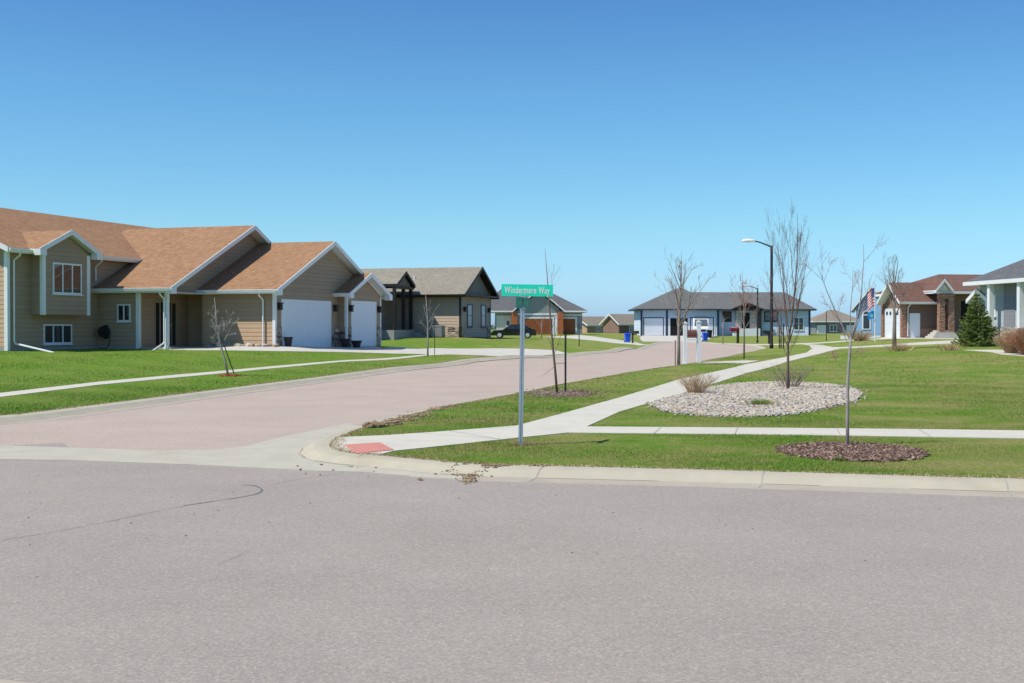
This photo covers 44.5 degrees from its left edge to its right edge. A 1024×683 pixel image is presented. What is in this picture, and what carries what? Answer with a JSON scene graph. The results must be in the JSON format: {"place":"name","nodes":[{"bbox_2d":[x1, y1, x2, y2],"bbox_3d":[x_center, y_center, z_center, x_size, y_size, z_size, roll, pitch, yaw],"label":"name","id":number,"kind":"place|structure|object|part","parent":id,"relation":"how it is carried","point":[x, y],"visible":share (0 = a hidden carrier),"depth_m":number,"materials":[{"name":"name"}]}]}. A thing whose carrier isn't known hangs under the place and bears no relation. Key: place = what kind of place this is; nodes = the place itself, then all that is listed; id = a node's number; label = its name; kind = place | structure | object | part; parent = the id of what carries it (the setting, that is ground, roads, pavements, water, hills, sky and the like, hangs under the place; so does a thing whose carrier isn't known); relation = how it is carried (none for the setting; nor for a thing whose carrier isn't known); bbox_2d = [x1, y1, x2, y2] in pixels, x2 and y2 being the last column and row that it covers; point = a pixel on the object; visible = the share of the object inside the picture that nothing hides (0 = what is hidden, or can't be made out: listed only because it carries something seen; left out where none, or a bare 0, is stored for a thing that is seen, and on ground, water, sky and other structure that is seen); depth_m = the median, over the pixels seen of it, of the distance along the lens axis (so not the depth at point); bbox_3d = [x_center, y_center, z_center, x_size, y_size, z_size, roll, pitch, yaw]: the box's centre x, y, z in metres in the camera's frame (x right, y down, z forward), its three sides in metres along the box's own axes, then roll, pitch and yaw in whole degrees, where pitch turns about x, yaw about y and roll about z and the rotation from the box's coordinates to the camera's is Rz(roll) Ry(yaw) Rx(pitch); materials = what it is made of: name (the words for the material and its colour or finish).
{"place":"outdoors","nodes":[
{"label":"outdoors","id":0,"kind":"place"},
{"bbox_2d":[0,342,755,449],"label":"side street","id":1,"kind":"structure","parent":0,"point":[242,420],"depth_m":27.01,"materials":[{"name":"asphalt"}]},
{"bbox_2d":[0,364,1012,491],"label":"kerb seam dirt","id":2,"kind":"structure","parent":1,"relation":"on","point":[562,478],"depth_m":13.79,"materials":[{"name":"brown soil"}]},
{"bbox_2d":[0,341,1023,491],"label":"kerb","id":3,"kind":"structure","parent":1,"relation":"on","point":[320,450],"depth_m":14.03,"materials":[{"name":"concrete"}]},
{"bbox_2d":[0,342,1023,496],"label":"gutter","id":4,"kind":"object","parent":1,"relation":"on","point":[773,486],"visible":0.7,"depth_m":13.57,"materials":[{"name":"concrete"}]},
{"bbox_2d":[168,335,715,355],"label":"driveway","id":5,"kind":"structure","parent":0,"point":[457,351],"depth_m":64.19,"materials":[{"name":"concrete"}]},
{"bbox_2d":[283,337,292,345],"bbox_3d":[-10.278,0.002,57.488,0.440,0.420,0.440,0,1,18],"label":"plant pot","id":6,"kind":"object","parent":5,"relation":"on","point":[288,341],"visible":1,"depth_m":57.35,"materials":[{"name":"black plastic"}]},
{"bbox_2d":[340,339,350,346],"bbox_3d":[-8.331,0.075,62.620,0.528,0.420,0.528,0,1,18],"label":"plant pot","id":7,"kind":"object","parent":5,"relation":"on","point":[345,342],"visible":1,"depth_m":62.45,"materials":[{"name":"black plastic"}]},
{"bbox_2d":[351,341,361,346],"bbox_3d":[-7.848,0.123,63.149,0.572,0.340,0.572,0,1,18],"label":"plant pot","id":8,"kind":"object","parent":5,"relation":"on","point":[356,343],"visible":1,"depth_m":62.96,"materials":[{"name":"black plastic"}]},
{"bbox_2d":[491,324,536,337],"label":"parked car","id":9,"kind":"object","parent":5,"relation":"on","point":[512,330],"visible":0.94,"depth_m":137.11,"materials":[{"name":"black paint"}]},
{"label":"window","id":10,"kind":"part","parent":9,"relation":"part of","materials":[{"name":"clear glass"}]},
{"bbox_2d":[624,333,630,341],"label":"wheeled bin","id":11,"kind":"object","parent":5,"relation":"on","point":[627,336],"visible":1,"depth_m":133.59,"materials":[{"name":"blue plastic"}]},
{"bbox_2d":[693,317,708,333],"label":"parked van","id":12,"kind":"object","parent":5,"relation":"on","point":[704,324],"visible":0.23,"depth_m":163.28,"materials":[{"name":"white paint"}]},
{"bbox_2d":[706,330,712,337],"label":"wheeled bin","id":13,"kind":"object","parent":5,"relation":"on","point":[709,332],"visible":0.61,"depth_m":160.14,"materials":[{"name":"black plastic"}]},
{"bbox_2d":[27,492,897,582],"bbox_3d":[0.466,1.562,10.552,16.878,0.023,4.933,0,1,0],"label":"road grit","id":14,"kind":"object","parent":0,"point":[457,498],"visible":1,"depth_m":10.62,"materials":[{"name":"grey gravel"}]},
{"bbox_2d":[0,443,1023,682],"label":"road","id":15,"kind":"structure","parent":0,"point":[300,590],"depth_m":8.29,"materials":[{"name":"grey asphalt"}]},
{"bbox_2d":[0,679,30,682],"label":"gutter","id":16,"kind":"object","parent":15,"relation":"on","point":[6,681],"depth_m":5.90,"materials":[{"name":"concrete"}]},
{"bbox_2d":[5,473,340,563],"bbox_3d":[-2.995,1.547,11.605,2.075,0.003,5.549,0,1,0],"label":"road crack seal","id":17,"kind":"object","parent":15,"relation":"on","point":[190,504],"visible":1,"depth_m":12.00,"materials":[{"name":"grey asphalt"}]},
{"bbox_2d":[0,423,461,478],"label":"street gutter","id":18,"kind":"object","parent":15,"relation":"on","point":[280,453],"visible":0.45,"depth_m":16.23,"materials":[{"name":"concrete"}]},
{"bbox_2d":[297,461,557,482],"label":"dirt clods","id":19,"kind":"object","parent":18,"relation":"on","point":[468,478],"visible":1,"depth_m":14.18,"materials":[{"name":"brown soil"}]},
{"bbox_2d":[0,329,1023,477],"bbox_3d":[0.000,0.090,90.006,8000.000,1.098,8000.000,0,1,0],"label":"lawn","id":20,"kind":"structure","parent":0,"point":[537,342],"depth_m":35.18,"materials":[{"name":"green plant"}]},
{"bbox_2d":[0,208,392,351],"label":"tan house","id":21,"kind":"structure","parent":20,"relation":"on","point":[66,282],"depth_m":57.53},
{"bbox_2d":[43,324,72,344],"bbox_3d":[-19.474,-0.293,53.688,0.095,0.900,1.950,0,1,18],"label":"window","id":22,"kind":"structure","parent":21,"relation":"in","point":[53,334],"depth_m":53.66,"materials":[{"name":"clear glass"}]},
{"bbox_2d":[52,262,82,295],"bbox_3d":[-18.946,-2.650,53.343,0.095,1.360,1.980,0,1,18],"label":"window","id":23,"kind":"structure","parent":21,"relation":"in","point":[66,277],"depth_m":53.29,"materials":[{"name":"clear glass"}]},
{"bbox_2d":[98,325,109,348],"bbox_3d":[-18.246,-0.198,55.998,0.554,1.060,0.426,0,1,-12],"label":"hose reel","id":24,"kind":"object","parent":21,"relation":"attached to","point":[104,331],"visible":0.99,"depth_m":55.90,"materials":[{"name":"black plastic"}]},
{"bbox_2d":[116,304,130,322],"bbox_3d":[-17.333,-1.257,55.880,0.760,0.820,0.095,0,1,18],"label":"window","id":25,"kind":"structure","parent":21,"relation":"in","point":[123,310],"depth_m":55.86,"materials":[{"name":"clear glass"}]},
{"bbox_2d":[161,302,170,346],"bbox_3d":[-15.930,-0.776,57.650,0.100,2.040,0.700,0,1,18],"label":"door","id":26,"kind":"structure","parent":21,"relation":"in","point":[161,302],"depth_m":57.36,"materials":[{"name":"black wood"}]},
{"bbox_2d":[283,302,329,346],"bbox_3d":[-9.828,-0.781,59.991,0.055,2.160,4.940,0,1,18],"label":"garage door","id":27,"kind":"structure","parent":21,"relation":"in","point":[308,324],"depth_m":59.99,"materials":[{"name":"white paint"}]},
{"bbox_2d":[352,303,374,346],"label":"garage door","id":28,"kind":"structure","parent":21,"relation":"in","point":[363,316],"depth_m":65.14,"materials":[{"name":"white paint"}]},
{"bbox_2d":[205,298,238,374],"bbox_3d":[-9.072,-0.095,39.284,1.077,2.558,0.670,0,1,0],"label":"bare tree","id":29,"kind":"object","parent":20,"relation":"on","point":[218,336],"visible":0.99,"depth_m":39.16,"materials":[{"name":"brown plant"}]},
{"bbox_2d":[221,337,234,374],"bbox_3d":[-8.859,0.538,39.167,0.032,1.450,0.030,-19,1,0],"label":"tree stake","id":30,"kind":"object","parent":20,"relation":"on","point":[228,356],"visible":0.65,"depth_m":39.15,"materials":[{"name":"brown metal"}]},
{"bbox_2d":[215,374,244,376],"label":"mulch chips","id":31,"kind":"object","parent":20,"relation":"on","point":[222,375],"visible":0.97,"depth_m":39.09,"materials":[{"name":"brown wood"}]},
{"bbox_2d":[207,343,278,346],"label":"river rocks","id":32,"kind":"object","parent":20,"relation":"on","point":[254,344],"visible":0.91,"depth_m":56.66,"materials":[{"name":"beige stone"}]},
{"bbox_2d":[362,420,402,427],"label":"turf clods","id":33,"kind":"object","parent":20,"relation":"on","point":[374,424],"visible":0.99,"depth_m":20.07,"materials":[{"name":"brown soil"}]},
{"bbox_2d":[362,404,468,426],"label":"dirt clods","id":34,"kind":"object","parent":20,"relation":"on","point":[419,414],"visible":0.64,"depth_m":22.44,"materials":[{"name":"brown soil"}]},
{"bbox_2d":[419,300,439,355],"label":"bare tree","id":35,"kind":"object","parent":20,"relation":"on","point":[427,327],"visible":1,"depth_m":59.29,"materials":[{"name":"brown plant"}]},
{"bbox_2d":[361,267,498,339],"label":"taupe house","id":36,"kind":"structure","parent":20,"relation":"on","point":[462,296],"depth_m":85.92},
{"bbox_2d":[467,304,472,327],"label":"window","id":37,"kind":"structure","parent":36,"relation":"in","point":[469,306],"depth_m":86.66,"materials":[{"name":"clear glass"}]},
{"bbox_2d":[481,305,486,327],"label":"window","id":38,"kind":"structure","parent":36,"relation":"in","point":[483,307],"depth_m":89.47,"materials":[{"name":"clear glass"}]},
{"bbox_2d":[434,319,434,354],"bbox_3d":[-3.711,-0.132,60.028,0.032,1.900,0.030,0,1,0],"label":"tree stake","id":39,"kind":"object","parent":20,"relation":"on","point":[434,336],"visible":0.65,"depth_m":60.01,"materials":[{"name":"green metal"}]},
{"bbox_2d":[431,325,444,336],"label":"air conditioner","id":40,"kind":"object","parent":20,"relation":"on","point":[439,330],"visible":0.94,"depth_m":84.32,"materials":[{"name":"grey metal"}]},
{"bbox_2d":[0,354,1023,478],"bbox_3d":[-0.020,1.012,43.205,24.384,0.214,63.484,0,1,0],"label":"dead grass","id":41,"kind":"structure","parent":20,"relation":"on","point":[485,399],"depth_m":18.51,"materials":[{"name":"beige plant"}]},
{"bbox_2d":[502,439,541,446],"bbox_3d":[0.111,1.358,16.786,0.473,0.110,0.610,0,1,-32],"label":"grass tuft","id":42,"kind":"object","parent":20,"relation":"on","point":[524,443],"visible":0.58,"depth_m":16.74,"materials":[{"name":"plant"}]},
{"bbox_2d":[501,284,552,444],"bbox_3d":[0.197,0.411,16.787,0.578,2.364,0.417,0,1,-34],"label":"street sign","id":43,"kind":"object","parent":20,"relation":"on","point":[522,301],"visible":1,"depth_m":16.76,"materials":[{"name":"metal"}]},
{"bbox_2d":[491,289,587,334],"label":"grey house","id":44,"kind":"structure","parent":20,"relation":"on","point":[505,310],"depth_m":164.63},
{"bbox_2d":[525,319,551,334],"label":"garage door","id":45,"kind":"structure","parent":44,"relation":"in","point":[532,323],"depth_m":163.95,"materials":[{"name":"brown wood"}]},
{"bbox_2d":[563,319,574,334],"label":"garage door","id":46,"kind":"structure","parent":44,"relation":"in","point":[569,324],"depth_m":164.95,"materials":[{"name":"brown wood"}]},
{"bbox_2d":[534,253,564,391],"bbox_3d":[0.904,-0.432,29.775,0.794,3.553,0.567,0,1,0],"label":"bare tree","id":47,"kind":"object","parent":20,"relation":"on","point":[554,362],"visible":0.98,"depth_m":29.82,"materials":[{"name":"brown plant"}]},
{"bbox_2d":[514,389,607,398],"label":"mulch chips","id":48,"kind":"object","parent":20,"relation":"on","point":[567,393],"visible":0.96,"depth_m":29.39,"materials":[{"name":"brown wood"}]},
{"bbox_2d":[564,334,566,391],"bbox_3d":[1.286,0.603,30.096,0.048,1.570,0.046,0,1,0],"label":"tree stake","id":49,"kind":"object","parent":20,"relation":"on","point":[565,349],"visible":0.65,"depth_m":30.07,"materials":[{"name":"green metal"}]},
{"bbox_2d":[582,316,604,332],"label":"fawn house","id":50,"kind":"structure","parent":20,"relation":"on","point":[590,324],"depth_m":216.29,"materials":[{"name":"beige"}]},
{"bbox_2d":[599,314,633,332],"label":"fawn house","id":51,"kind":"structure","parent":20,"relation":"on","point":[617,323],"depth_m":201.39,"materials":[{"name":"brown"}]},
{"bbox_2d":[632,331,638,342],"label":"mailbox post","id":52,"kind":"object","parent":20,"relation":"on","point":[635,333],"visible":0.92,"depth_m":131.44,"materials":[{"name":"black metal"}]},
{"bbox_2d":[654,248,713,364],"bbox_3d":[6.899,-1.363,49.865,2.148,4.812,2.554,0,1,-14],"label":"bare tree","id":53,"kind":"object","parent":20,"relation":"on","point":[679,314],"visible":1,"depth_m":50.05,"materials":[{"name":"brown plant"}]},
{"bbox_2d":[682,320,700,363],"bbox_3d":[7.514,0.054,52.266,0.765,1.899,0.240,0,1,0],"label":"mailbox stand","id":54,"kind":"object","parent":20,"relation":"on","point":[696,333],"visible":0.89,"depth_m":52.17,"materials":[{"name":"white wood"}]},
{"bbox_2d":[702,333,707,340],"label":"wheeled bin","id":55,"kind":"object","parent":20,"relation":"on","point":[705,336],"visible":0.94,"depth_m":149.72,"materials":[{"name":"blue plastic"}]},
{"bbox_2d":[628,288,816,335],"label":"pale blue house","id":56,"kind":"structure","parent":20,"relation":"on","point":[655,317],"depth_m":171.13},
{"bbox_2d":[644,318,662,334],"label":"garage door","id":57,"kind":"structure","parent":56,"relation":"in","point":[652,326],"depth_m":169.94,"materials":[{"name":"white paint"}]},
{"bbox_2d":[691,318,712,334],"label":"garage door","id":58,"kind":"structure","parent":56,"relation":"in","point":[710,319],"depth_m":169.94,"materials":[{"name":"white paint"}]},
{"bbox_2d":[722,311,731,321],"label":"window","id":59,"kind":"structure","parent":56,"relation":"in","point":[727,315],"depth_m":171.53,"materials":[{"name":"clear glass"}]},
{"bbox_2d":[742,313,749,327],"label":"door","id":60,"kind":"structure","parent":56,"relation":"in","point":[747,315],"depth_m":171.07,"materials":[{"name":"black wood"}]},
{"bbox_2d":[764,311,777,321],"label":"window","id":61,"kind":"structure","parent":56,"relation":"in","point":[766,313],"depth_m":171.53,"materials":[{"name":"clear glass"}]},
{"bbox_2d":[793,317,803,330],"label":"window","id":62,"kind":"structure","parent":56,"relation":"in","point":[799,320],"depth_m":171.57,"materials":[{"name":"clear glass"}]},
{"bbox_2d":[730,328,739,342],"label":"mailbox post","id":63,"kind":"object","parent":20,"relation":"on","point":[736,332],"visible":0.92,"depth_m":116.70,"materials":[{"name":"metal"}]},
{"bbox_2d":[730,271,768,358],"bbox_3d":[10.361,-1.172,55.932,2.144,4.067,1.748,-1,1,-41],"label":"bare tree","id":64,"kind":"object","parent":20,"relation":"on","point":[743,297],"visible":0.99,"depth_m":56.02,"materials":[{"name":"brown plant"}]},
{"bbox_2d":[745,285,758,342],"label":"street lamp","id":65,"kind":"object","parent":20,"relation":"on","point":[757,340],"visible":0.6,"depth_m":116.02,"materials":[{"name":"black metal"}]},
{"bbox_2d":[741,239,772,348],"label":"street lamp","id":66,"kind":"object","parent":20,"relation":"on","point":[771,296],"visible":0.93,"depth_m":97.65,"materials":[{"name":"black metal"}]},
{"bbox_2d":[658,396,858,416],"bbox_3d":[5.803,1.232,28.134,4.014,0.091,13.458,0,1,19],"label":"gravel bed base","id":67,"kind":"object","parent":20,"relation":"on","point":[750,416],"visible":0.16,"depth_m":22.49,"materials":[{"name":"grey gravel"}]},
{"bbox_2d":[670,368,720,392],"bbox_3d":[4.287,0.951,29.130,1.192,0.653,1.247,0,1,0],"label":"dry shrub","id":68,"kind":"object","parent":67,"relation":"on","point":[694,384],"visible":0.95,"depth_m":29.03,"materials":[{"name":"beige plant"}]},
{"bbox_2d":[644,381,867,417],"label":"river pebbles","id":69,"kind":"object","parent":67,"relation":"on","point":[725,399],"visible":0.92,"depth_m":26.31,"materials":[{"name":"grey gravel"}]},
{"bbox_2d":[741,398,780,405],"bbox_3d":[4.822,1.191,24.540,0.901,0.190,0.877,0,1,-38],"label":"grass tuft","id":70,"kind":"object","parent":67,"relation":"on","point":[762,402],"visible":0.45,"depth_m":24.46,"materials":[{"name":"green plant"}]},
{"bbox_2d":[758,360,818,386],"bbox_3d":[6.933,0.853,31.722,1.548,0.750,1.284,0,1,-23],"label":"dry shrub","id":71,"kind":"object","parent":67,"relation":"on","point":[793,378],"visible":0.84,"depth_m":31.64,"materials":[{"name":"brown plant"}]},
{"bbox_2d":[758,199,826,388],"bbox_3d":[6.736,-1.112,30.411,1.493,4.791,1.395,0,1,0],"label":"bare tree","id":72,"kind":"object","parent":67,"relation":"on","point":[789,335],"visible":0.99,"depth_m":30.52,"materials":[{"name":"brown plant"}]},
{"bbox_2d":[762,330,769,343],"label":"mailbox post","id":73,"kind":"object","parent":20,"relation":"on","point":[765,332],"visible":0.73,"depth_m":109.15,"materials":[{"name":"black metal"}]},
{"bbox_2d":[771,295,789,347],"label":"bare tree","id":74,"kind":"object","parent":20,"relation":"on","point":[781,319],"visible":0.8,"depth_m":96.65,"materials":[{"name":"brown plant"}]},
{"bbox_2d":[826,309,832,339],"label":"street lamp","id":75,"kind":"object","parent":20,"relation":"on","point":[826,323],"visible":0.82,"depth_m":107.48,"materials":[{"name":"black metal"}]},
{"bbox_2d":[811,310,855,332],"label":"charcoal house","id":76,"kind":"structure","parent":20,"relation":"on","point":[818,323],"depth_m":199.98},
{"bbox_2d":[818,326,824,332],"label":"garage door","id":77,"kind":"structure","parent":76,"relation":"in","point":[821,329],"depth_m":199.95,"materials":[{"name":"white paint"}]},
{"bbox_2d":[830,325,836,331],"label":"window","id":78,"kind":"structure","parent":76,"relation":"in","point":[833,328],"depth_m":199.95,"materials":[{"name":"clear glass"}]},
{"bbox_2d":[847,326,855,332],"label":"garage door","id":79,"kind":"structure","parent":76,"relation":"in","point":[848,327],"depth_m":199.95,"materials":[{"name":"white paint"}]},
{"bbox_2d":[842,330,873,340],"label":"dry shrub","id":80,"kind":"object","parent":20,"relation":"on","point":[866,336],"visible":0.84,"depth_m":101.50,"materials":[{"name":"beige plant"}]},
{"bbox_2d":[840,286,880,338],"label":"blue house","id":81,"kind":"structure","parent":20,"relation":"on","point":[865,324],"depth_m":127.56,"materials":[{"name":"blue wood"}]},
{"bbox_2d":[862,310,870,329],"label":"arched window","id":82,"kind":"structure","parent":81,"relation":"in","point":[866,324],"depth_m":127.62,"materials":[{"name":"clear glass"}]},
{"bbox_2d":[874,285,875,341],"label":"flagpole","id":83,"kind":"object","parent":20,"relation":"on","point":[875,317],"visible":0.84,"depth_m":98.69,"materials":[{"name":"white metal"}]},
{"bbox_2d":[867,288,873,310],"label":"flag","id":84,"kind":"object","parent":83,"relation":"hanging from","point":[870,302],"visible":0.98,"depth_m":98.68,"materials":[{"name":"multicoloured fabric"}]},
{"bbox_2d":[867,311,873,319],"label":"flag","id":85,"kind":"object","parent":83,"relation":"hanging from","point":[870,315],"visible":1,"depth_m":98.69,"materials":[{"name":"blue fabric"}]},
{"bbox_2d":[880,252,908,348],"bbox_3d":[17.355,-1.823,57.037,1.705,4.580,1.610,0,1,0],"label":"bare tree","id":86,"kind":"object","parent":20,"relation":"on","point":[893,308],"visible":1,"depth_m":57.05,"materials":[{"name":"brown plant"}]},
{"bbox_2d":[882,340,918,350],"bbox_3d":[17.281,0.180,55.894,1.562,0.519,1.600,0,1,-28],"label":"dry shrub","id":87,"kind":"object","parent":20,"relation":"on","point":[899,348],"visible":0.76,"depth_m":55.76,"materials":[{"name":"beige plant"}]},
{"bbox_2d":[874,274,980,337],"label":"brown house","id":88,"kind":"structure","parent":20,"relation":"on","point":[935,306],"depth_m":102.33,"materials":[{"name":"brown brick"}]},
{"bbox_2d":[885,310,898,336],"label":"garage door","id":89,"kind":"structure","parent":88,"relation":"in","point":[888,313],"depth_m":103.86,"materials":[{"name":"white paint"}]},
{"bbox_2d":[910,314,918,336],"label":"door","id":90,"kind":"structure","parent":88,"relation":"in","point":[914,318],"depth_m":102.12,"materials":[{"name":"white paint"}]},
{"bbox_2d":[909,313,920,337],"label":"door frame","id":91,"kind":"structure","parent":88,"relation":"in","point":[909,313],"depth_m":102.12,"materials":[{"name":"white wood"}]},
{"bbox_2d":[961,301,970,319],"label":"entry door","id":92,"kind":"structure","parent":88,"relation":"in","point":[964,309],"depth_m":103.48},
{"bbox_2d":[938,343,962,350],"bbox_3d":[19.027,0.193,54.287,1.450,0.417,1.348,0,1,0],"label":"dry shrub","id":93,"kind":"object","parent":20,"relation":"on","point":[951,347],"visible":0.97,"depth_m":54.15,"materials":[{"name":"beige plant"}]},
{"bbox_2d":[950,294,999,346],"bbox_3d":[21.399,-0.964,57.689,2.196,2.574,2.041,0,1,-31],"label":"spruce tree","id":94,"kind":"object","parent":20,"relation":"on","point":[977,323],"visible":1,"depth_m":57.38,"materials":[{"name":"green plant"}]},
{"bbox_2d":[963,259,1023,345],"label":"light grey house","id":95,"kind":"structure","parent":20,"relation":"on","point":[1000,291],"depth_m":62.62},
{"bbox_2d":[985,295,996,316],"bbox_3d":[24.451,-1.808,63.951,0.085,1.150,1.080,0,1,-8],"label":"window","id":96,"kind":"structure","parent":95,"relation":"in","point":[985,295],"depth_m":63.53,"materials":[{"name":"clear glass"}]},
{"bbox_2d":[988,332,1023,352],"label":"dry shrub","id":97,"kind":"object","parent":20,"relation":"on","point":[1007,348],"visible":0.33,"depth_m":50.47,"materials":[{"name":"brown plant"}]},
{"bbox_2d":[999,324,1023,354],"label":"dry shrub","id":98,"kind":"object","parent":20,"relation":"on","point":[1017,342],"visible":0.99,"depth_m":49.02,"materials":[{"name":"brown plant"}]},
{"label":"mulch bed base","id":99,"kind":"structure","parent":20,"relation":"on","visible":0},
{"bbox_2d":[833,455,847,460],"bbox_3d":[3.883,1.390,14.855,0.261,0.090,0.221,0,1,0],"label":"grass tuft","id":100,"kind":"object","parent":99,"relation":"on","point":[834,457],"visible":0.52,"depth_m":14.83,"materials":[{"name":"plant"}]},
{"bbox_2d":[793,236,888,443],"bbox_3d":[4.333,0.022,16.449,1.062,2.918,0.794,0,1,36],"label":"bare tree","id":101,"kind":"object","parent":99,"relation":"on","point":[850,338],"visible":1,"depth_m":16.46,"materials":[{"name":"brown plant"}]},
{"bbox_2d":[774,441,930,461],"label":"mulch chips","id":102,"kind":"object","parent":99,"relation":"on","point":[857,451],"visible":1,"depth_m":15.62,"materials":[{"name":"brown wood"}]},
{"bbox_2d":[0,337,1023,454],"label":"pavement","id":103,"kind":"structure","parent":0,"point":[580,420],"depth_m":19.33,"materials":[{"name":"concrete"}]},
{"bbox_2d":[344,442,393,453],"bbox_3d":[-1.867,1.390,16.358,0.524,0.022,1.365,0,1,-16],"label":"ramp pad","id":104,"kind":"object","parent":103,"relation":"on","point":[370,447],"visible":1,"depth_m":16.34,"materials":[{"name":"red concrete"}]},
{"bbox_2d":[61,362,1012,495],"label":"pavement joints","id":105,"kind":"object","parent":103,"relation":"on","point":[734,433],"visible":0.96,"depth_m":14.02,"materials":[{"name":"grey concrete"}]},
{"bbox_2d":[0,0,1023,327],"label":"sky","id":106,"kind":"structure","parent":0,"point":[599,138],"materials":[{"name":"blue"}]}
]}

